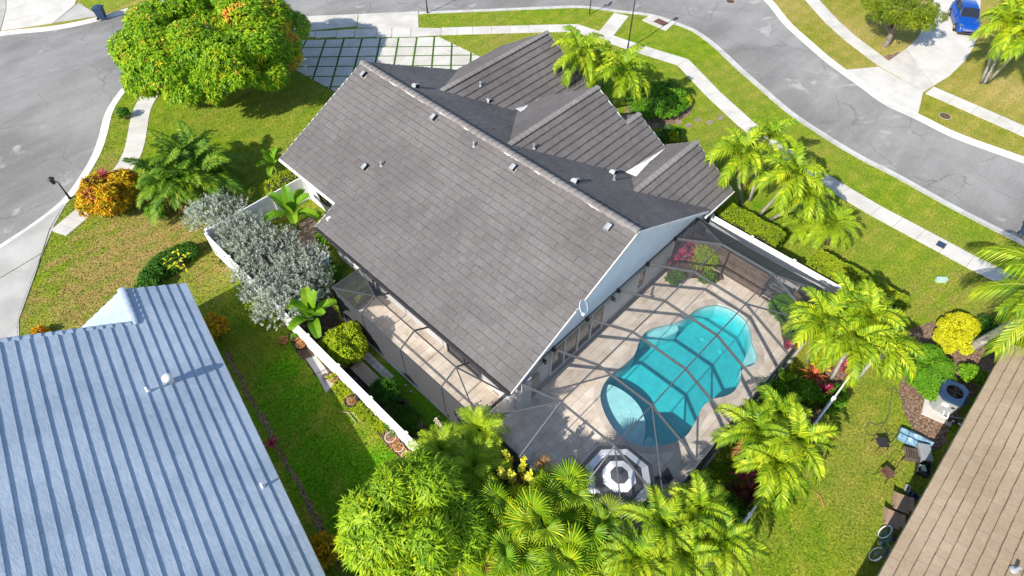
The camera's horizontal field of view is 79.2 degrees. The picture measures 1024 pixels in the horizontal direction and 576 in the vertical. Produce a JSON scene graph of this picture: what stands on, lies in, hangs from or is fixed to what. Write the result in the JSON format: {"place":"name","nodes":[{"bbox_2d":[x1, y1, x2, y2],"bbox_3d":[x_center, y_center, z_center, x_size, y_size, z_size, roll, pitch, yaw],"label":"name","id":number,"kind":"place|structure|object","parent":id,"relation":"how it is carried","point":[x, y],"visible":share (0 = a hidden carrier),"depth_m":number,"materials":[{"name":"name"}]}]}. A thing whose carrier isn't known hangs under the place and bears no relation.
{"place":"outdoors","nodes":[
{"label":"outdoors","id":0,"kind":"place"},
{"bbox_2d":[0,203,66,337],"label":"driveway","id":1,"kind":"structure","parent":0,"point":[20,250],"depth_m":34.70,"materials":[{"name":"concrete"}]},
{"bbox_2d":[0,0,95,30],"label":"driveway","id":2,"kind":"structure","parent":0,"point":[23,13],"depth_m":53.38,"materials":[{"name":"concrete"}]},
{"bbox_2d":[52,96,157,235],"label":"pavement","id":3,"kind":"structure","parent":0,"point":[136,136],"depth_m":41.80,"materials":[{"name":"concrete"}]},
{"bbox_2d":[79,0,133,12],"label":"lawn","id":4,"kind":"structure","parent":0,"point":[109,5],"depth_m":54.39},
{"bbox_2d":[0,283,325,575],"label":"house","id":5,"kind":"structure","parent":0,"point":[131,443],"depth_m":22.79,"materials":[{"name":"blue paint"}]},
{"bbox_2d":[288,11,478,91],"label":"driveway","id":6,"kind":"structure","parent":0,"point":[403,27],"depth_m":49.57,"materials":[{"name":"concrete"}]},
{"bbox_2d":[0,0,1023,243],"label":"road","id":7,"kind":"structure","parent":0,"point":[60,89],"depth_m":44.69,"materials":[{"name":"asphalt"}]},
{"bbox_2d":[0,5,1023,247],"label":"kerb","id":8,"kind":"structure","parent":7,"relation":"on","point":[100,143],"depth_m":42.22,"materials":[{"name":"concrete"}]},
{"bbox_2d":[0,0,1023,162],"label":"kerb","id":9,"kind":"structure","parent":7,"relation":"on","point":[796,32],"depth_m":47.02,"materials":[{"name":"concrete"}]},
{"bbox_2d":[0,0,1023,155],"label":"lawn","id":10,"kind":"structure","parent":0,"point":[849,15],"depth_m":47.89,"materials":[{"name":"plant"}]},
{"bbox_2d":[858,0,949,47],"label":"scrub tree","id":11,"kind":"object","parent":10,"relation":"on","point":[916,14],"visible":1,"depth_m":46.06,"materials":[{"name":"green plant"}]},
{"bbox_2d":[969,0,1023,83],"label":"palm tree","id":12,"kind":"object","parent":10,"relation":"on","point":[1009,17],"visible":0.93,"depth_m":41.50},
{"bbox_2d":[980,0,1023,84],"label":"palm tree","id":13,"kind":"object","parent":10,"relation":"on","point":[1020,2],"visible":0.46,"depth_m":42.00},
{"bbox_2d":[986,8,1023,83],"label":"palm tree","id":14,"kind":"object","parent":10,"relation":"on","point":[1018,48],"visible":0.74,"depth_m":40.97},
{"bbox_2d":[1,6,1023,575],"bbox_3d":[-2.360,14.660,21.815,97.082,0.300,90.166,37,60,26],"label":"lawn","id":15,"kind":"structure","parent":0,"point":[855,530],"depth_m":34.13,"materials":[{"name":"plant"}]},
{"bbox_2d":[74,167,141,218],"bbox_3d":[-24.306,-5.647,37.115,3.830,2.199,4.001,-9,51,-7],"label":"croton","id":16,"kind":"object","parent":15,"relation":"on","point":[116,191],"visible":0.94,"depth_m":36.38,"materials":[{"name":"orange plant"}]},
{"bbox_2d":[133,241,201,287],"bbox_3d":[-19.284,-1.062,34.156,2.004,1.148,4.537,21,54,17],"label":"shrub border","id":17,"kind":"object","parent":15,"relation":"on","point":[154,266],"visible":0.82,"depth_m":34.01,"materials":[{"name":"green plant"}]},
{"bbox_2d":[121,120,246,225],"bbox_3d":[-19.454,-6.892,37.153,7.081,3.763,6.934,37,60,26],"label":"areca palm","id":18,"kind":"object","parent":15,"relation":"on","point":[184,167],"visible":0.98,"depth_m":36.37,"materials":[{"name":"plant"}]},
{"bbox_2d":[106,0,311,109],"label":"mango tree","id":19,"kind":"object","parent":15,"relation":"on","point":[169,52],"visible":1,"depth_m":39.55,"materials":[{"name":"green plant"}]},
{"bbox_2d":[180,186,248,240],"bbox_3d":[-16.561,-4.242,35.438,4.044,3.016,3.531,25,55,19],"label":"silver buttonwood","id":20,"kind":"object","parent":15,"relation":"on","point":[223,206],"visible":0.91,"depth_m":34.91,"materials":[{"name":"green plant"}]},
{"bbox_2d":[204,312,229,340],"bbox_3d":[-14.915,1.913,31.113,1.354,1.768,1.406,-9,51,-7],"label":"croton","id":21,"kind":"object","parent":15,"relation":"on","point":[218,323],"visible":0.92,"depth_m":30.80,"materials":[{"name":"orange plant"}]},
{"bbox_2d":[204,178,310,249],"bbox_3d":[-14.651,-4.350,36.110,0.155,1.868,6.355,37,60,26],"label":"vinyl fence","id":22,"kind":"object","parent":15,"relation":"on","point":[266,204],"visible":0.42,"depth_m":35.96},
{"bbox_2d":[256,147,279,175],"bbox_3d":[-15.166,-7.749,38.910,2.005,2.072,1.797,37,60,26],"label":"heliconia","id":23,"kind":"object","parent":15,"relation":"on","point":[270,159],"visible":0.95,"depth_m":38.48,"materials":[{"name":"green plant"}]},
{"bbox_2d":[263,169,298,194],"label":"hedge","id":24,"kind":"object","parent":15,"relation":"on","point":[288,176],"visible":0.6,"depth_m":37.96,"materials":[{"name":"green plant"}]},
{"bbox_2d":[225,346,347,575],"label":"soil strip","id":25,"kind":"object","parent":15,"relation":"on","point":[266,423],"visible":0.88,"depth_m":27.45,"materials":[{"name":"brown soil"}]},
{"bbox_2d":[263,185,318,231],"bbox_3d":[-12.618,-4.037,35.239,2.895,3.007,2.609,-25,55,-19],"label":"banana plant","id":26,"kind":"object","parent":15,"relation":"on","point":[286,200],"visible":0.99,"depth_m":34.95,"materials":[{"name":"green plant"}]},
{"bbox_2d":[235,234,362,367],"bbox_3d":[-10.821,0.331,33.504,11.366,0.114,4.312,37,60,26],"label":"garden bed","id":27,"kind":"object","parent":15,"relation":"on","point":[329,319],"visible":0.17,"depth_m":32.72,"materials":[{"name":"soil"}]},
{"bbox_2d":[209,207,336,330],"bbox_3d":[-12.702,-1.191,32.908,9.358,3.019,5.630,37,60,26],"label":"silver buttonwood","id":28,"kind":"object","parent":27,"relation":"on","point":[284,283],"visible":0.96,"depth_m":32.34,"materials":[{"name":"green plant"}]},
{"bbox_2d":[285,286,336,338],"bbox_3d":[-10.059,1.616,30.487,2.620,3.144,2.361,15,52,12],"label":"banana plant","id":29,"kind":"object","parent":27,"relation":"on","point":[305,305],"visible":0.99,"depth_m":29.83,"materials":[{"name":"green plant"}]},
{"bbox_2d":[318,320,368,368],"bbox_3d":[-8.138,2.752,30.253,2.502,1.974,2.406,37,60,26],"label":"shrub","id":30,"kind":"object","parent":27,"relation":"on","point":[348,336],"visible":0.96,"depth_m":29.73,"materials":[{"name":"green plant"}]},
{"bbox_2d":[285,217,326,253],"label":"brick path","id":31,"kind":"structure","parent":15,"relation":"on","point":[308,225],"depth_m":36.30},
{"bbox_2d":[309,529,338,572],"bbox_3d":[-7.424,10.286,24.345,1.621,1.526,1.502,37,60,26],"label":"croton","id":32,"kind":"object","parent":15,"relation":"on","point":[323,549],"visible":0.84,"depth_m":24.02,"materials":[{"name":"orange plant"}]},
{"bbox_2d":[287,333,408,458],"bbox_3d":[-6.959,5.872,28.929,13.130,0.110,0.857,37,60,26],"label":"soil strip","id":33,"kind":"object","parent":15,"relation":"on","point":[304,353],"visible":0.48,"depth_m":30.48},
{"bbox_2d":[306,356,332,392],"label":"flagstones","id":34,"kind":"object","parent":33,"relation":"on","point":[316,364],"visible":0.93,"depth_m":30.36,"materials":[{"name":"stone"}]},
{"bbox_2d":[204,232,495,522],"bbox_3d":[-6.258,5.418,28.083,29.405,1.788,0.155,37,60,26],"label":"vinyl fence","id":35,"kind":"object","parent":15,"relation":"on","point":[344,377],"visible":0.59,"depth_m":29.20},
{"bbox_2d":[332,446,494,575],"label":"lychee tree","id":36,"kind":"object","parent":15,"relation":"on","point":[379,524],"visible":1,"depth_m":21.28,"materials":[{"name":"green plant"}]},
{"bbox_2d":[369,361,494,465],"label":"side turf","id":37,"kind":"structure","parent":15,"relation":"on","point":[428,409],"depth_m":29.30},
{"bbox_2d":[350,361,378,389],"bbox_3d":[-7.062,4.232,29.910,1.500,0.478,0.648,37,60,26],"label":"deck box","id":38,"kind":"object","parent":37,"relation":"on","point":[364,374],"visible":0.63,"depth_m":29.74,"materials":[{"name":"grey plastic"}]},
{"bbox_2d":[447,404,510,461],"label":"palm tree","id":39,"kind":"object","parent":37,"relation":"on","point":[476,426],"visible":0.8,"depth_m":24.87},
{"bbox_2d":[340,365,546,549],"bbox_3d":[-0.935,8.812,26.472,19.775,0.116,2.296,37,60,26],"label":"garden bed","id":40,"kind":"object","parent":15,"relation":"on","point":[348,370],"visible":0.08,"depth_m":29.20,"materials":[{"name":"soil"}]},
{"bbox_2d":[368,376,404,407],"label":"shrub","id":41,"kind":"object","parent":40,"relation":"on","point":[383,393],"visible":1,"depth_m":28.70,"materials":[{"name":"green plant"}]},
{"bbox_2d":[383,402,421,436],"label":"grass clump","id":42,"kind":"object","parent":40,"relation":"on","point":[400,413],"visible":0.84,"depth_m":28.11,"materials":[{"name":"green plant"}]},
{"bbox_2d":[407,420,473,479],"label":"palm tree","id":43,"kind":"object","parent":40,"relation":"on","point":[445,442],"visible":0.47,"depth_m":24.54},
{"bbox_2d":[445,437,510,497],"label":"palm tree","id":44,"kind":"object","parent":40,"relation":"on","point":[473,460],"visible":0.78,"depth_m":24.01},
{"bbox_2d":[466,477,542,544],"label":"fan palm","id":45,"kind":"object","parent":40,"relation":"on","point":[493,498],"visible":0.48,"depth_m":22.96,"materials":[{"name":"green plant"}]},
{"bbox_2d":[496,449,532,485],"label":"flowering shrub","id":46,"kind":"object","parent":40,"relation":"on","point":[511,476],"visible":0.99,"depth_m":24.23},
{"bbox_2d":[498,483,574,574],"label":"fan palm","id":47,"kind":"object","parent":40,"relation":"on","point":[529,509],"visible":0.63,"depth_m":22.28,"materials":[{"name":"green plant"}]},
{"bbox_2d":[521,521,596,575],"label":"fan palm","id":48,"kind":"object","parent":40,"relation":"on","point":[577,556],"visible":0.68,"depth_m":21.75,"materials":[{"name":"green plant"}]},
{"bbox_2d":[465,520,540,575],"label":"fan palm","id":49,"kind":"object","parent":15,"relation":"on","point":[499,543],"visible":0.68,"depth_m":21.94,"materials":[{"name":"green plant"}]},
{"bbox_2d":[278,30,734,412],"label":"house","id":50,"kind":"structure","parent":15,"relation":"on","point":[497,215],"depth_m":31.55,"materials":[{"name":"grey concrete"}]},
{"bbox_2d":[549,302,606,375],"bbox_3d":[3.192,2.457,30.100,0.090,2.200,4.000,37,60,26],"label":"sliding door","id":51,"kind":"structure","parent":50,"relation":"in","point":[585,331],"depth_m":30.10,"materials":[{"name":"white glass"}]},
{"bbox_2d":[503,464,561,516],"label":"fan palm","id":52,"kind":"object","parent":15,"relation":"on","point":[539,478],"visible":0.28,"depth_m":24.27,"materials":[{"name":"green plant"}]},
{"bbox_2d":[531,457,601,532],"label":"fan palm","id":53,"kind":"object","parent":15,"relation":"on","point":[572,489],"visible":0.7,"depth_m":23.38,"materials":[{"name":"green plant"}]},
{"bbox_2d":[552,25,615,87],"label":"palm tree","id":54,"kind":"object","parent":15,"relation":"on","point":[577,42],"visible":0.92,"depth_m":39.15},
{"bbox_2d":[554,492,627,571],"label":"fan palm","id":55,"kind":"object","parent":15,"relation":"on","point":[603,518],"visible":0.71,"depth_m":22.84,"materials":[{"name":"green plant"}]},
{"bbox_2d":[585,43,655,107],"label":"palm tree","id":56,"kind":"object","parent":15,"relation":"on","point":[623,63],"visible":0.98,"depth_m":38.12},
{"bbox_2d":[597,517,671,575],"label":"palm tree","id":57,"kind":"object","parent":15,"relation":"on","point":[626,552],"visible":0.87,"depth_m":21.53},
{"bbox_2d":[616,483,695,575],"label":"palm tree","id":58,"kind":"object","parent":15,"relation":"on","point":[662,517],"visible":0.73,"depth_m":22.13,"materials":[{"name":"plant"}]},
{"bbox_2d":[625,96,693,127],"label":"mulch bed","id":59,"kind":"object","parent":15,"relation":"on","point":[668,120],"visible":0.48,"depth_m":43.38,"materials":[{"name":"brown wood"}]},
{"bbox_2d":[625,79,688,119],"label":"shrub","id":60,"kind":"object","parent":59,"relation":"on","point":[674,93],"visible":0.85,"depth_m":43.32,"materials":[{"name":"green plant"}]},
{"bbox_2d":[639,518,720,575],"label":"palm tree","id":61,"kind":"object","parent":15,"relation":"on","point":[688,565],"visible":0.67,"depth_m":21.51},
{"bbox_2d":[660,469,739,553],"bbox_3d":[7.132,8.795,23.732,3.173,4.304,3.134,37,60,26],"label":"palm tree","id":62,"kind":"object","parent":15,"relation":"on","point":[695,499],"visible":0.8,"depth_m":22.52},
{"bbox_2d":[685,500,773,575],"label":"palm tree","id":63,"kind":"object","parent":15,"relation":"on","point":[738,540],"visible":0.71,"depth_m":21.80,"materials":[{"name":"plant"}]},
{"bbox_2d":[720,486,749,523],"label":"shrub","id":64,"kind":"object","parent":15,"relation":"on","point":[742,513],"visible":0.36,"depth_m":25.41,"materials":[{"name":"green plant"}]},
{"bbox_2d":[704,126,774,205],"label":"palm tree","id":65,"kind":"object","parent":15,"relation":"on","point":[741,147],"visible":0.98,"depth_m":33.55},
{"bbox_2d":[713,202,785,250],"bbox_3d":[13.314,-3.234,35.214,4.036,1.785,1.858,37,60,26],"label":"hedge","id":66,"kind":"object","parent":15,"relation":"on","point":[754,225],"visible":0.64,"depth_m":34.62,"materials":[{"name":"green plant"}]},
{"bbox_2d":[711,398,790,475],"bbox_3d":[9.839,6.400,25.809,3.612,4.122,3.271,37,60,26],"label":"palm tree","id":67,"kind":"object","parent":15,"relation":"on","point":[750,426],"visible":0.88,"depth_m":24.67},
{"bbox_2d":[736,117,798,200],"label":"palm tree","id":68,"kind":"object","parent":15,"relation":"on","point":[772,133],"visible":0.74,"depth_m":33.85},
{"bbox_2d":[733,383,812,447],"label":"palm tree","id":69,"kind":"object","parent":15,"relation":"on","point":[773,395],"visible":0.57,"depth_m":25.01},
{"bbox_2d":[746,140,827,218],"bbox_3d":[14.831,-5.016,33.939,3.982,6.062,3.877,-11,51,-8],"label":"palm tree","id":70,"kind":"object","parent":15,"relation":"on","point":[795,165],"visible":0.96,"depth_m":32.22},
{"bbox_2d":[779,296,806,348],"bbox_3d":[14.911,1.400,32.426,1.864,0.175,5.037,37,60,26],"label":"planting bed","id":71,"kind":"object","parent":15,"relation":"on","point":[784,338],"visible":0.15,"depth_m":31.41,"materials":[{"name":"soil"}]},
{"bbox_2d":[764,292,797,317],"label":"shrub","id":72,"kind":"object","parent":71,"relation":"on","point":[783,301],"visible":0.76,"depth_m":31.43,"materials":[{"name":"green plant"}]},
{"bbox_2d":[742,361,846,509],"bbox_3d":[12.011,7.185,27.731,1.059,0.112,12.978,37,60,26],"label":"garden bed","id":73,"kind":"object","parent":15,"relation":"on","point":[838,379],"visible":0.11,"depth_m":29.73,"materials":[{"name":"brown soil"}]},
{"bbox_2d":[730,433,812,510],"bbox_3d":[10.347,7.638,24.984,2.865,3.815,3.151,-21,54,-16],"label":"palm tree","id":74,"kind":"object","parent":73,"relation":"on","point":[779,459],"visible":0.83,"depth_m":23.84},
{"bbox_2d":[757,401,840,490],"bbox_3d":[11.166,6.774,25.306,3.326,4.399,3.453,37,60,26],"label":"palm tree","id":75,"kind":"object","parent":73,"relation":"on","point":[805,435],"visible":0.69,"depth_m":23.95,"materials":[{"name":"plant"}]},
{"bbox_2d":[807,316,895,390],"bbox_3d":[15.283,3.135,28.307,3.530,4.356,3.439,37,60,26],"label":"palm tree","id":76,"kind":"object","parent":73,"relation":"on","point":[843,349],"visible":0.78,"depth_m":27.09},
{"bbox_2d":[709,213,888,321],"bbox_3d":[14.771,-0.864,33.063,10.055,1.868,0.155,37,60,26],"label":"vinyl fence","id":77,"kind":"object","parent":15,"relation":"on","point":[803,271],"visible":0.38,"depth_m":33.16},
{"bbox_2d":[778,206,823,246],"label":"palm tree","id":78,"kind":"object","parent":15,"relation":"on","point":[798,211],"visible":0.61,"depth_m":34.96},
{"bbox_2d":[768,173,836,226],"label":"palm tree","id":79,"kind":"object","parent":15,"relation":"on","point":[812,199],"visible":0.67,"depth_m":32.55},
{"bbox_2d":[788,377,825,409],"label":"shrub","id":80,"kind":"object","parent":15,"relation":"on","point":[806,390],"visible":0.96,"depth_m":28.59,"materials":[{"name":"green plant"}]},
{"bbox_2d":[778,285,856,362],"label":"palm tree","id":81,"kind":"object","parent":15,"relation":"on","point":[817,316],"visible":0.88,"depth_m":27.87,"materials":[{"name":"plant"}]},
{"bbox_2d":[798,200,861,251],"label":"palm tree","id":82,"kind":"object","parent":15,"relation":"on","point":[833,221],"visible":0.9,"depth_m":33.96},
{"bbox_2d":[818,383,849,414],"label":"shrub","id":83,"kind":"object","parent":15,"relation":"on","point":[838,402],"visible":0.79,"depth_m":28.61,"materials":[{"name":"green plant"}]},
{"bbox_2d":[808,272,885,349],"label":"palm tree","id":84,"kind":"object","parent":15,"relation":"on","point":[846,282],"visible":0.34,"depth_m":28.27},
{"bbox_2d":[804,250,909,316],"bbox_3d":[17.894,0.024,32.531,5.301,1.835,1.846,37,60,26],"label":"hedge","id":85,"kind":"object","parent":15,"relation":"on","point":[825,264],"visible":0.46,"depth_m":32.34,"materials":[{"name":"green plant"}]},
{"bbox_2d":[833,279,910,363],"bbox_3d":[16.173,2.165,28.858,3.543,4.720,3.864,37,60,26],"label":"palm tree","id":86,"kind":"object","parent":15,"relation":"on","point":[876,312],"visible":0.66,"depth_m":27.54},
{"bbox_2d":[869,525,897,561],"bbox_3d":[14.818,10.130,24.616,0.624,1.053,1.808,44,60,3],"label":"bicycle","id":87,"kind":"object","parent":15,"relation":"on","point":[884,553],"visible":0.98,"depth_m":24.46,"materials":[{"name":"grey metal"}]},
{"bbox_2d":[847,314,925,386],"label":"palm tree","id":88,"kind":"object","parent":15,"relation":"on","point":[906,341],"visible":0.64,"depth_m":26.94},
{"bbox_2d":[882,506,905,529],"bbox_3d":[15.604,9.548,25.436,0.823,0.424,0.730,21,54,17],"label":"cardboard box","id":89,"kind":"object","parent":15,"relation":"on","point":[895,520],"visible":0.95,"depth_m":25.34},
{"bbox_2d":[891,490,914,513],"bbox_3d":[16.211,9.034,25.815,0.823,0.484,0.770,19,53,15],"label":"cardboard box","id":90,"kind":"object","parent":15,"relation":"on","point":[902,504],"visible":0.96,"depth_m":25.71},
{"bbox_2d":[896,426,934,450],"bbox_3d":[18.074,6.763,27.698,1.383,0.360,0.740,26,55,20],"label":"sun lounger","id":91,"kind":"object","parent":15,"relation":"on","point":[913,439],"visible":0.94,"depth_m":27.70,"materials":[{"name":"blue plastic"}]},
{"bbox_2d":[897,320,1006,450],"bbox_3d":[21.024,3.938,30.344,4.181,0.112,9.282,37,60,26],"label":"mulch bed","id":92,"kind":"object","parent":15,"relation":"on","point":[935,431],"visible":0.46,"depth_m":29.50,"materials":[{"name":"brown wood"}]},
{"bbox_2d":[891,340,957,401],"bbox_3d":[19.639,3.844,29.533,3.383,1.444,3.122,37,60,26],"label":"shrub","id":93,"kind":"object","parent":92,"relation":"on","point":[935,372],"visible":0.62,"depth_m":28.89,"materials":[{"name":"green plant"}]},
{"bbox_2d":[921,379,968,426],"bbox_3d":[20.342,5.390,28.307,2.257,1.221,1.594,25,55,20],"label":"heat pump","id":94,"kind":"object","parent":92,"relation":"on","point":[952,397],"visible":0.91,"depth_m":28.28,"materials":[{"name":"metal"}]},
{"bbox_2d":[932,311,981,355],"bbox_3d":[22.284,2.289,30.974,2.084,1.167,3.348,37,60,26],"label":"shrub","id":95,"kind":"object","parent":92,"relation":"on","point":[963,328],"visible":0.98,"depth_m":30.65,"materials":[{"name":"yellow plant"}]},
{"bbox_2d":[956,363,988,387],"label":"shrub","id":96,"kind":"object","parent":92,"relation":"on","point":[976,374],"visible":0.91,"depth_m":29.42,"materials":[{"name":"green plant"}]},
{"bbox_2d":[962,245,1023,363],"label":"palm tree","id":97,"kind":"object","parent":92,"relation":"on","point":[1013,283],"visible":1,"depth_m":26.44,"materials":[{"name":"plant"}]},
{"bbox_2d":[975,314,1016,352],"bbox_3d":[24.098,2.262,31.036,2.042,1.087,2.613,37,60,26],"label":"shrub","id":98,"kind":"object","parent":92,"relation":"on","point":[990,325],"visible":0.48,"depth_m":30.95,"materials":[{"name":"green plant"}]},
{"bbox_2d":[341,249,807,537],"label":"patio","id":99,"kind":"structure","parent":0,"point":[564,432],"depth_m":30.01,"materials":[{"name":"concrete"}]},
{"bbox_2d":[332,268,505,423],"bbox_3d":[-4.384,2.710,29.445,10.380,3.002,2.285,37,60,26],"label":"lanai cage","id":100,"kind":"object","parent":99,"relation":"on","point":[423,381],"visible":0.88,"depth_m":29.09,"materials":[{"name":"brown metal"}]},
{"bbox_2d":[581,445,656,518],"bbox_3d":[4.221,8.058,25.167,2.986,2.740,2.986,37,60,26],"label":"parasol","id":101,"kind":"object","parent":99,"relation":"on","point":[632,485],"visible":0.7,"depth_m":24.44,"materials":[{"name":"grey fabric"}]},
{"bbox_2d":[482,217,825,542],"bbox_3d":[7.070,3.233,28.378,7.911,3.878,16.605,37,60,26],"label":"pool cage","id":102,"kind":"object","parent":99,"relation":"on","point":[698,230],"visible":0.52,"depth_m":27.94,"materials":[{"name":"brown metal"}]},
{"bbox_2d":[593,298,763,453],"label":"swimming pool","id":103,"kind":"structure","parent":99,"relation":"in","point":[683,405],"depth_m":31.31,"materials":[{"name":"liquid"}]},
{"bbox_2d":[666,259,723,283],"bbox_3d":[9.991,-0.920,34.365,3.227,0.172,1.848,-2,51,-1],"label":"planting bed","id":104,"kind":"object","parent":99,"relation":"on","point":[685,264],"visible":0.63,"depth_m":34.33,"materials":[{"name":"soil"}]},
{"bbox_2d":[689,243,718,272],"bbox_3d":[10.576,-1.682,33.944,1.844,1.719,1.715,37,60,26],"label":"dracaena","id":105,"kind":"object","parent":104,"relation":"on","point":[704,253],"visible":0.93,"depth_m":33.55,"materials":[{"name":"green plant"}]},
{"bbox_2d":[687,243,817,316],"bbox_3d":[12.569,-0.612,32.848,7.390,1.850,0.090,37,60,26],"label":"slat screen","id":106,"kind":"object","parent":99,"relation":"on","point":[738,268],"visible":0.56,"depth_m":32.93,"materials":[{"name":"brown wood"}]},
{"bbox_2d":[600,13,627,36],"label":"crossing path","id":107,"kind":"structure","parent":0,"point":[613,23],"depth_m":51.73,"materials":[{"name":"concrete"}]},
{"bbox_2d":[441,24,1022,294],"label":"pavement","id":108,"kind":"structure","parent":0,"point":[718,98],"depth_m":42.88,"materials":[{"name":"concrete"}]},
{"bbox_2d":[805,0,887,65],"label":"pavement","id":109,"kind":"structure","parent":0,"point":[825,14],"depth_m":50.53,"materials":[{"name":"concrete"}]},
{"bbox_2d":[847,0,980,113],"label":"driveway","id":110,"kind":"structure","parent":0,"point":[923,60],"depth_m":47.36,"materials":[{"name":"concrete"}]},
{"bbox_2d":[947,0,982,34],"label":"parked car","id":111,"kind":"object","parent":110,"relation":"on","point":[964,15],"visible":0.83,"depth_m":50.17,"materials":[{"name":"blue paint"}]},
{"bbox_2d":[877,344,1023,575],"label":"house","id":112,"kind":"structure","parent":0,"point":[966,517],"depth_m":22.99,"materials":[{"name":"beige concrete"}]},
{"bbox_2d":[926,87,1023,136],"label":"pavement","id":113,"kind":"structure","parent":0,"point":[982,113],"depth_m":43.66,"materials":[{"name":"concrete"}]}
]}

